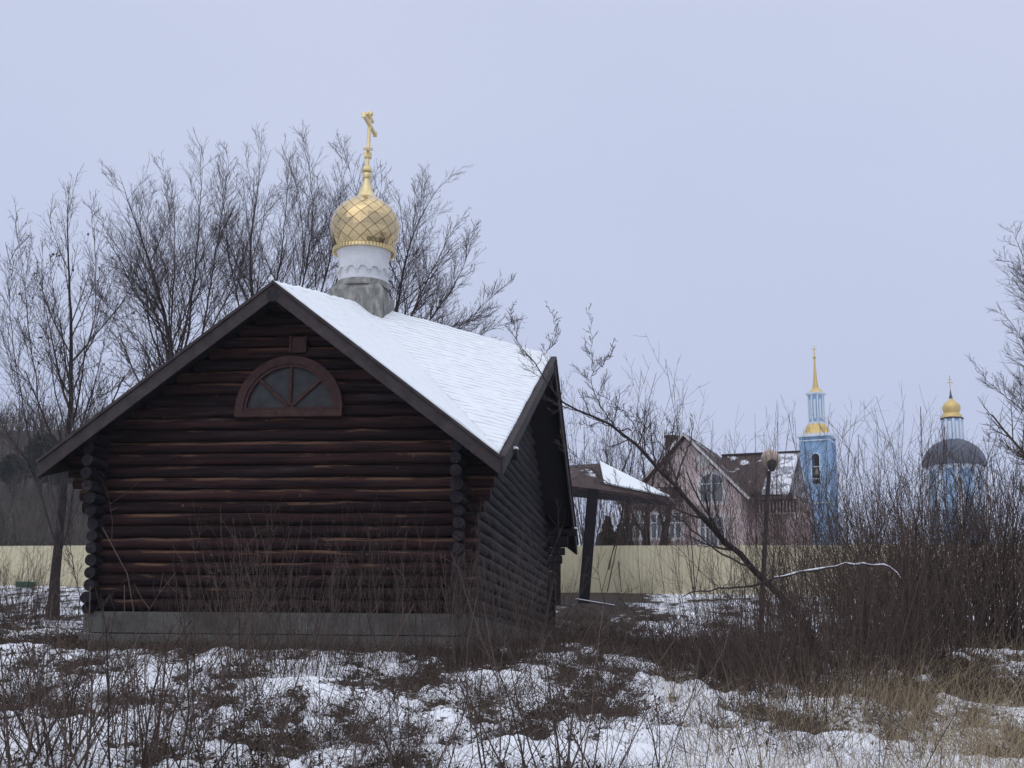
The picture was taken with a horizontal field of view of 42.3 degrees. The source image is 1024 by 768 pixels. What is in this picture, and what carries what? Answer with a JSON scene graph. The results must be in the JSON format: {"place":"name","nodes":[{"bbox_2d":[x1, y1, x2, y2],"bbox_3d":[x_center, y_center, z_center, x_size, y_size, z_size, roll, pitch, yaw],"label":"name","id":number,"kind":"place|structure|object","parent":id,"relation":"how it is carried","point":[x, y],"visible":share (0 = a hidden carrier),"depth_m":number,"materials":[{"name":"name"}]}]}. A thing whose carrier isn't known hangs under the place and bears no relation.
{"place":"outdoors","nodes":[
{"label":"outdoors","id":0,"kind":"place"},
{"bbox_2d":[0,429,87,545],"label":"hill","id":1,"kind":"structure","parent":0,"point":[28,487],"depth_m":151.46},
{"bbox_2d":[20,433,61,491],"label":"conifer","id":2,"kind":"object","parent":1,"relation":"on","point":[37,451],"visible":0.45,"depth_m":150.27,"materials":[{"name":"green plant"}]},
{"bbox_2d":[0,395,108,545],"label":"wood","id":3,"kind":"object","parent":1,"relation":"on","point":[36,534],"visible":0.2,"depth_m":144.29,"materials":[{"name":"plant"}]},
{"bbox_2d":[0,585,1023,767],"bbox_3d":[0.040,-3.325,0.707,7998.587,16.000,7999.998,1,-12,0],"label":"ground","id":4,"kind":"structure","parent":0,"point":[646,746],"depth_m":13.39,"materials":[{"name":"snow"}]},
{"bbox_2d":[0,519,59,630],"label":"brush","id":5,"kind":"object","parent":4,"relation":"on","point":[20,598],"visible":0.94,"depth_m":32.40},
{"bbox_2d":[0,545,84,626],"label":"brush","id":6,"kind":"object","parent":4,"relation":"on","point":[39,601],"visible":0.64,"depth_m":34.40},
{"bbox_2d":[0,545,88,586],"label":"sheet metal fence","id":7,"kind":"object","parent":4,"relation":"on","point":[78,552],"visible":0.1,"depth_m":59.59,"materials":[{"name":"metal"}]},
{"bbox_2d":[1,564,87,628],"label":"brush","id":8,"kind":"object","parent":4,"relation":"on","point":[34,606],"visible":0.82,"depth_m":33.32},
{"bbox_2d":[0,624,118,767],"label":"twiggy stalks","id":9,"kind":"object","parent":4,"relation":"on","point":[38,732],"visible":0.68,"depth_m":9.56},
{"bbox_2d":[13,609,121,767],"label":"twiggy stalks","id":10,"kind":"object","parent":4,"relation":"on","point":[72,719],"visible":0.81,"depth_m":9.16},
{"bbox_2d":[0,585,145,759],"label":"weed stalks","id":11,"kind":"object","parent":4,"relation":"on","point":[49,716],"visible":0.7,"depth_m":9.68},
{"bbox_2d":[0,164,152,619],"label":"bare tree","id":12,"kind":"object","parent":4,"relation":"on","point":[58,537],"visible":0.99,"depth_m":41.12,"materials":[{"name":"brown plant"}]},
{"bbox_2d":[0,642,158,767],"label":"twiggy stalks","id":13,"kind":"object","parent":4,"relation":"on","point":[27,735],"visible":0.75,"depth_m":8.87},
{"bbox_2d":[0,627,175,767],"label":"twiggy stalks","id":14,"kind":"object","parent":4,"relation":"on","point":[33,729],"visible":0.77,"depth_m":9.03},
{"bbox_2d":[5,576,197,767],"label":"weed stalks","id":15,"kind":"object","parent":4,"relation":"on","point":[125,742],"visible":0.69,"depth_m":9.11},
{"bbox_2d":[0,477,274,767],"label":"weed stalks","id":16,"kind":"object","parent":4,"relation":"on","point":[70,750],"visible":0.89,"depth_m":8.38,"materials":[{"name":"plant"}]},
{"bbox_2d":[43,579,291,767],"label":"twiggy stalks","id":17,"kind":"object","parent":4,"relation":"on","point":[108,736],"visible":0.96,"depth_m":8.19,"materials":[{"name":"plant"}]},
{"bbox_2d":[95,609,241,760],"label":"weed stalks","id":18,"kind":"object","parent":4,"relation":"on","point":[156,693],"visible":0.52,"depth_m":10.09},
{"bbox_2d":[77,126,277,392],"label":"bare tree","id":19,"kind":"object","parent":4,"relation":"on","point":[157,297],"visible":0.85,"depth_m":47.60,"materials":[{"name":"brown plant"}]},
{"bbox_2d":[93,631,261,767],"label":"twiggy stalks","id":20,"kind":"object","parent":4,"relation":"on","point":[196,748],"visible":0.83,"depth_m":8.59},
{"bbox_2d":[123,634,267,766],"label":"weed stalks","id":21,"kind":"object","parent":4,"relation":"on","point":[238,696],"visible":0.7,"depth_m":9.29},
{"bbox_2d":[104,646,314,767],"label":"twiggy stalks","id":22,"kind":"object","parent":4,"relation":"on","point":[206,731],"visible":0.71,"depth_m":9.22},
{"bbox_2d":[167,548,258,653],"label":"dry weed","id":23,"kind":"object","parent":4,"relation":"on","point":[209,604],"visible":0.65,"depth_m":21.38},
{"bbox_2d":[189,651,295,767],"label":"twiggy stalks","id":24,"kind":"object","parent":4,"relation":"on","point":[267,708],"visible":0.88,"depth_m":8.93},
{"bbox_2d":[175,604,349,679],"bbox_3d":[-3.143,3.417,17.437,1.790,1.063,2.461,-8,-15,36],"label":"matted brush","id":25,"kind":"object","parent":4,"relation":"on","point":[256,659],"visible":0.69,"depth_m":17.13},
{"bbox_2d":[170,490,384,687],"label":"dry weed","id":26,"kind":"object","parent":4,"relation":"on","point":[253,599],"visible":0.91,"depth_m":17.40,"materials":[{"name":"plant"}]},
{"bbox_2d":[195,524,374,655],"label":"dry weed","id":27,"kind":"object","parent":4,"relation":"on","point":[273,603],"visible":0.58,"depth_m":20.78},
{"bbox_2d":[190,610,385,677],"bbox_3d":[-2.967,3.489,17.660,2.283,1.028,1.843,7,-14,-28],"label":"matted brush","id":28,"kind":"object","parent":4,"relation":"on","point":[296,656],"visible":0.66,"depth_m":17.56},
{"bbox_2d":[217,517,364,677],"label":"dry weed","id":29,"kind":"object","parent":4,"relation":"on","point":[316,623],"visible":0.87,"depth_m":17.68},
{"bbox_2d":[192,121,391,330],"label":"bare tree","id":30,"kind":"object","parent":4,"relation":"on","point":[313,244],"visible":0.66,"depth_m":49.24,"materials":[{"name":"brown plant"}]},
{"bbox_2d":[172,563,423,767],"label":"weed stalks","id":31,"kind":"object","parent":4,"relation":"on","point":[180,708],"visible":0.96,"depth_m":8.57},
{"bbox_2d":[35,111,578,649],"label":"log chapel","id":32,"kind":"structure","parent":4,"relation":"on","point":[355,391],"depth_m":25.74,"materials":[{"name":"wood"}]},
{"bbox_2d":[234,356,344,418],"bbox_3d":[-4.341,0.062,25.955,2.160,1.225,0.285,-1,-12,7],"label":"window","id":33,"kind":"structure","parent":32,"relation":"in","point":[284,386],"depth_m":25.91,"materials":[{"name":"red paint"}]},
{"bbox_2d":[206,682,429,750],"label":"shrub","id":34,"kind":"object","parent":4,"relation":"on","point":[318,723],"visible":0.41,"depth_m":11.25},
{"bbox_2d":[246,630,405,767],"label":"weed stalks","id":35,"kind":"object","parent":4,"relation":"on","point":[374,688],"visible":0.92,"depth_m":8.92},
{"bbox_2d":[289,565,403,669],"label":"dry weed","id":36,"kind":"object","parent":4,"relation":"on","point":[316,611],"visible":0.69,"depth_m":18.68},
{"bbox_2d":[321,496,452,668],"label":"dry weed","id":37,"kind":"object","parent":4,"relation":"on","point":[372,581],"visible":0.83,"depth_m":19.61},
{"bbox_2d":[342,525,485,668],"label":"dry weed","id":38,"kind":"object","parent":4,"relation":"on","point":[423,633],"visible":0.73,"depth_m":19.37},
{"bbox_2d":[337,674,492,767],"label":"twiggy stalks","id":39,"kind":"object","parent":4,"relation":"on","point":[392,757],"visible":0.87,"depth_m":8.78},
{"bbox_2d":[316,162,525,340],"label":"bare tree","id":40,"kind":"object","parent":4,"relation":"on","point":[399,286],"visible":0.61,"depth_m":47.99,"materials":[{"name":"brown plant"}]},
{"bbox_2d":[374,504,538,673],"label":"dry weed","id":41,"kind":"object","parent":4,"relation":"on","point":[456,595],"visible":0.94,"depth_m":18.80,"materials":[{"name":"plant"}]},
{"bbox_2d":[387,497,601,672],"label":"dry weed","id":42,"kind":"object","parent":4,"relation":"on","point":[532,619],"visible":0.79,"depth_m":19.53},
{"bbox_2d":[358,553,633,767],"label":"weed stalks","id":43,"kind":"object","parent":4,"relation":"on","point":[494,724],"visible":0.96,"depth_m":8.67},
{"bbox_2d":[432,520,561,660],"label":"dry weed","id":44,"kind":"object","parent":4,"relation":"on","point":[487,605],"visible":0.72,"depth_m":21.20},
{"bbox_2d":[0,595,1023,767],"bbox_3d":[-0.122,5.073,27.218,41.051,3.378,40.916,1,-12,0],"label":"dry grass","id":45,"kind":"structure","parent":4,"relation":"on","point":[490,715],"depth_m":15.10,"materials":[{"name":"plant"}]},
{"bbox_2d":[0,606,1023,767],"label":"fallen twigs","id":46,"kind":"object","parent":4,"relation":"on","point":[422,738],"visible":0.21,"depth_m":13.00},
{"bbox_2d":[0,594,1023,767],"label":"dark tussocks","id":47,"kind":"object","parent":4,"relation":"on","point":[428,763],"visible":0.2,"depth_m":11.27,"materials":[{"name":"brown plant"}]},
{"bbox_2d":[0,597,1023,767],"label":"stray weeds","id":48,"kind":"object","parent":4,"relation":"on","point":[519,718],"visible":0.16,"depth_m":11.78,"materials":[{"name":"plant"}]},
{"bbox_2d":[435,611,610,767],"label":"twiggy stalks","id":49,"kind":"object","parent":4,"relation":"on","point":[557,741],"visible":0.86,"depth_m":9.10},
{"bbox_2d":[470,518,623,656],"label":"dry weed","id":50,"kind":"object","parent":4,"relation":"on","point":[540,600],"visible":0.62,"depth_m":22.11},
{"bbox_2d":[420,586,676,767],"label":"weed stalks","id":51,"kind":"object","parent":4,"relation":"on","point":[501,721],"visible":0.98,"depth_m":8.46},
{"bbox_2d":[475,601,641,662],"bbox_3d":[0.744,3.809,20.474,2.328,1.048,1.879,5,-13,-21],"label":"matted brush","id":52,"kind":"object","parent":4,"relation":"on","point":[567,636],"visible":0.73,"depth_m":20.38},
{"bbox_2d":[556,603,611,620],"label":"earth mound","id":53,"kind":"object","parent":4,"relation":"on","point":[593,611],"visible":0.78,"depth_m":46.30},
{"bbox_2d":[486,674,692,734],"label":"shrub","id":54,"kind":"object","parent":4,"relation":"on","point":[588,714],"visible":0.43,"depth_m":11.79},
{"bbox_2d":[539,686,666,767],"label":"twiggy stalks","id":55,"kind":"object","parent":4,"relation":"on","point":[580,749],"visible":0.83,"depth_m":9.49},
{"bbox_2d":[525,337,691,569],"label":"willow shrub","id":56,"kind":"object","parent":4,"relation":"on","point":[600,453],"visible":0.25,"depth_m":62.86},
{"bbox_2d":[552,461,674,604],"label":"pavilion","id":57,"kind":"structure","parent":4,"relation":"on","point":[584,485],"depth_m":50.24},
{"bbox_2d":[467,563,759,767],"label":"weed stalks","id":58,"kind":"object","parent":4,"relation":"on","point":[540,720],"visible":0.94,"depth_m":9.09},
{"bbox_2d":[562,333,710,590],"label":"willow shrub","id":59,"kind":"object","parent":4,"relation":"on","point":[625,456],"visible":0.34,"depth_m":61.98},
{"bbox_2d":[567,372,750,591],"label":"willow shrub","id":60,"kind":"object","parent":4,"relation":"on","point":[615,520],"visible":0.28,"depth_m":63.17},
{"bbox_2d":[576,389,745,545],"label":"willow shrub","id":61,"kind":"object","parent":4,"relation":"on","point":[630,514],"visible":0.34,"depth_m":64.07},
{"bbox_2d":[505,301,821,673],"bbox_3d":[2.271,1.527,20.427,4.862,6.083,2.671,1,-12,0],"label":"leaning willow","id":62,"kind":"object","parent":4,"relation":"on","point":[703,518],"visible":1,"depth_m":20.54,"materials":[{"name":"brown plant"}]},
{"bbox_2d":[588,632,758,687],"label":"shrub","id":63,"kind":"object","parent":4,"relation":"on","point":[635,669],"visible":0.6,"depth_m":17.77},
{"bbox_2d":[602,587,758,653],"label":"shrub","id":64,"kind":"object","parent":4,"relation":"on","point":[634,631],"visible":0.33,"depth_m":22.99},
{"bbox_2d":[625,487,742,649],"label":"bare shrub","id":65,"kind":"object","parent":4,"relation":"on","point":[678,562],"visible":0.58,"depth_m":23.53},
{"bbox_2d":[607,646,771,767],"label":"weed stalks","id":66,"kind":"object","parent":4,"relation":"on","point":[682,716],"visible":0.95,"depth_m":9.05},
{"bbox_2d":[621,624,788,685],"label":"shrub","id":67,"kind":"object","parent":4,"relation":"on","point":[677,662],"visible":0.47,"depth_m":17.88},
{"bbox_2d":[637,429,788,661],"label":"bare shrub","id":68,"kind":"object","parent":4,"relation":"on","point":[717,556],"visible":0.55,"depth_m":21.06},
{"bbox_2d":[618,432,812,545],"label":"pink house","id":69,"kind":"structure","parent":4,"relation":"on","point":[750,458],"depth_m":85.43,"materials":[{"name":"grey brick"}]},
{"bbox_2d":[697,469,726,505],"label":"window","id":70,"kind":"structure","parent":69,"relation":"in","point":[701,482],"depth_m":84.81,"materials":[{"name":"grey glass"}]},
{"bbox_2d":[595,563,853,675],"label":"bare shrub","id":71,"kind":"object","parent":4,"relation":"on","point":[716,613],"visible":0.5,"depth_m":18.93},
{"bbox_2d":[641,396,815,660],"bbox_3d":[3.679,2.405,22.034,2.966,4.576,3.247,-3,-12,15],"label":"bare shrub","id":72,"kind":"object","parent":4,"relation":"on","point":[754,579],"visible":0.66,"depth_m":21.68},
{"bbox_2d":[577,365,889,545],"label":"sapling clump","id":73,"kind":"object","parent":4,"relation":"on","point":[681,530],"visible":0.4,"depth_m":67.43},
{"bbox_2d":[661,575,828,688],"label":"bare shrub","id":74,"kind":"object","parent":4,"relation":"on","point":[699,660],"visible":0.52,"depth_m":17.43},
{"bbox_2d":[657,419,852,544],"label":"sapling clump","id":75,"kind":"object","parent":4,"relation":"on","point":[745,465],"visible":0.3,"depth_m":66.76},
{"bbox_2d":[684,433,832,673],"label":"bare shrub","id":76,"kind":"object","parent":4,"relation":"on","point":[761,517],"visible":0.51,"depth_m":19.70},
{"bbox_2d":[759,449,779,635],"bbox_3d":[7.383,4.713,37.911,0.771,5.727,0.574,-5,-13,26],"label":"globe lamp","id":77,"kind":"object","parent":4,"relation":"on","point":[769,460],"visible":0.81,"depth_m":38.13,"materials":[{"name":"metal"}]},
{"bbox_2d":[670,572,869,699],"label":"bare shrub","id":78,"kind":"object","parent":4,"relation":"on","point":[765,652],"visible":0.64,"depth_m":16.32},
{"bbox_2d":[664,562,876,691],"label":"bare shrub","id":79,"kind":"object","parent":4,"relation":"on","point":[757,630],"visible":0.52,"depth_m":17.36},
{"bbox_2d":[716,661,851,767],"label":"weed stalks","id":80,"kind":"object","parent":4,"relation":"on","point":[831,733],"visible":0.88,"depth_m":9.65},
{"bbox_2d":[550,545,1021,596],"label":"sheet metal fence","id":81,"kind":"object","parent":4,"relation":"on","point":[624,556],"visible":0.11,"depth_m":59.62,"materials":[{"name":"metal"}]},
{"bbox_2d":[666,528,941,721],"bbox_3d":[3.132,2.584,14.469,2.612,2.189,2.937,11,-16,-40],"label":"bare shrub","id":82,"kind":"object","parent":4,"relation":"on","point":[803,687],"visible":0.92,"depth_m":14.34,"materials":[{"name":"plant"}]},
{"bbox_2d":[703,382,920,544],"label":"sapling clump","id":83,"kind":"object","parent":4,"relation":"on","point":[846,480],"visible":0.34,"depth_m":65.32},
{"bbox_2d":[607,612,1023,767],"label":"tan grass","id":84,"kind":"structure","parent":4,"relation":"on","point":[980,747],"depth_m":10.87,"materials":[{"name":"plant"}]},
{"bbox_2d":[797,349,838,544],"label":"bell tower","id":85,"kind":"structure","parent":4,"relation":"on","point":[815,394],"depth_m":241.43,"materials":[{"name":"blue paint"}]},
{"bbox_2d":[724,396,911,684],"bbox_3d":[4.106,2.228,18.219,2.582,4.075,2.644,-9,-15,38],"label":"bare shrub","id":86,"kind":"object","parent":4,"relation":"on","point":[804,560],"visible":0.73,"depth_m":18.06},
{"bbox_2d":[693,432,958,689],"bbox_3d":[4.308,2.383,17.874,2.851,3.616,2.604,6,-13,-24],"label":"bare shrub","id":87,"kind":"object","parent":4,"relation":"on","point":[825,556],"visible":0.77,"depth_m":18.05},
{"bbox_2d":[724,596,933,714],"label":"bare shrub","id":88,"kind":"object","parent":4,"relation":"on","point":[770,663],"visible":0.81,"depth_m":15.11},
{"bbox_2d":[656,453,1023,648],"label":"bare shrub","id":89,"kind":"object","parent":4,"relation":"on","point":[896,544],"visible":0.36,"depth_m":26.27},
{"bbox_2d":[696,503,993,659],"bbox_3d":[5.277,3.532,23.296,3.834,2.698,5.272,11,-16,-41],"label":"bare shrub","id":90,"kind":"object","parent":4,"relation":"on","point":[810,537],"visible":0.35,"depth_m":22.72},
{"bbox_2d":[681,495,1023,701],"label":"bare shrub","id":91,"kind":"object","parent":4,"relation":"on","point":[878,621],"visible":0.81,"depth_m":16.43,"materials":[{"name":"plant"}]},
{"bbox_2d":[683,550,911,603],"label":"snowy branch","id":92,"kind":"object","parent":91,"relation":"attached to","point":[804,571],"visible":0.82,"depth_m":17.49,"materials":[{"name":"snow"}]},
{"bbox_2d":[747,394,969,671],"bbox_3d":[5.291,2.374,20.059,3.022,4.233,2.417,-5,-13,26],"label":"bare shrub","id":93,"kind":"object","parent":4,"relation":"on","point":[858,538],"visible":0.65,"depth_m":19.96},
{"bbox_2d":[729,477,1023,655],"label":"bare shrub","id":94,"kind":"object","parent":4,"relation":"on","point":[974,611],"visible":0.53,"depth_m":23.64,"materials":[{"name":"plant"}]},
{"bbox_2d":[730,416,1023,647],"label":"bare shrub","id":95,"kind":"object","parent":4,"relation":"on","point":[978,576],"visible":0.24,"depth_m":27.52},
{"bbox_2d":[740,531,1015,676],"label":"bare shrub","id":96,"kind":"object","parent":4,"relation":"on","point":[839,637],"visible":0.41,"depth_m":19.68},
{"bbox_2d":[744,494,1023,678],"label":"bare shrub","id":97,"kind":"object","parent":4,"relation":"on","point":[905,598],"visible":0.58,"depth_m":19.31,"materials":[{"name":"plant"}]},
{"bbox_2d":[745,469,1023,643],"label":"bare shrub","id":98,"kind":"object","parent":4,"relation":"on","point":[825,564],"visible":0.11,"depth_m":28.45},
{"bbox_2d":[757,467,1021,647],"bbox_3d":[8.211,3.813,27.351,5.349,3.536,6.625,-5,-13,24],"label":"bare shrub","id":99,"kind":"object","parent":4,"relation":"on","point":[891,554],"visible":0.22,"depth_m":26.71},
{"bbox_2d":[798,404,994,544],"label":"sapling clump","id":100,"kind":"object","parent":4,"relation":"on","point":[876,483],"visible":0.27,"depth_m":66.44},
{"bbox_2d":[771,418,1023,648],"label":"bare shrub","id":101,"kind":"object","parent":4,"relation":"on","point":[1008,567],"visible":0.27,"depth_m":25.98,"materials":[{"name":"plant"}]},
{"bbox_2d":[808,424,986,672],"bbox_3d":[6.116,2.544,21.014,2.953,4.137,2.883,-2,-12,14],"label":"bare shrub","id":102,"kind":"object","parent":4,"relation":"on","point":[873,544],"visible":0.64,"depth_m":20.90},
{"bbox_2d":[771,474,1023,648],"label":"bare shrub","id":103,"kind":"object","parent":4,"relation":"on","point":[894,559],"visible":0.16,"depth_m":27.42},
{"bbox_2d":[773,428,1023,649],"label":"bare shrub","id":104,"kind":"object","parent":4,"relation":"on","point":[945,502],"visible":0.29,"depth_m":26.99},
{"bbox_2d":[817,457,1023,648],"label":"bare shrub","id":105,"kind":"object","parent":4,"relation":"on","point":[952,561],"visible":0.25,"depth_m":26.64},
{"bbox_2d":[835,563,1022,664],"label":"bare shrub","id":106,"kind":"object","parent":4,"relation":"on","point":[950,623],"visible":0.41,"depth_m":21.91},
{"bbox_2d":[840,425,1023,649],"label":"bare shrub","id":107,"kind":"object","parent":4,"relation":"on","point":[975,538],"visible":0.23,"depth_m":26.93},
{"bbox_2d":[858,403,1023,664],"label":"bare shrub","id":108,"kind":"object","parent":4,"relation":"on","point":[934,545],"visible":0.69,"depth_m":21.98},
{"bbox_2d":[861,386,1023,676],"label":"bare shrub","id":109,"kind":"object","parent":4,"relation":"on","point":[965,549],"visible":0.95,"depth_m":19.88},
{"bbox_2d":[877,430,1023,648],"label":"bare shrub","id":110,"kind":"object","parent":4,"relation":"on","point":[967,543],"visible":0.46,"depth_m":25.11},
{"bbox_2d":[880,424,1023,643],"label":"bare shrub","id":111,"kind":"object","parent":4,"relation":"on","point":[970,509],"visible":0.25,"depth_m":28.16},
{"bbox_2d":[922,375,987,544],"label":"domed church","id":112,"kind":"structure","parent":4,"relation":"on","point":[955,421],"depth_m":261.52,"materials":[{"name":"blue paint"}]},
{"bbox_2d":[903,392,1023,647],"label":"bare shrub","id":113,"kind":"object","parent":4,"relation":"on","point":[959,498],"visible":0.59,"depth_m":25.00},
{"bbox_2d":[965,220,1023,494],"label":"bare tree","id":114,"kind":"object","parent":4,"relation":"on","point":[1017,447],"visible":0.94,"depth_m":34.91,"materials":[{"name":"brown plant"}]},
{"bbox_2d":[0,0,1023,545],"label":"sky","id":115,"kind":"structure","parent":0,"point":[746,188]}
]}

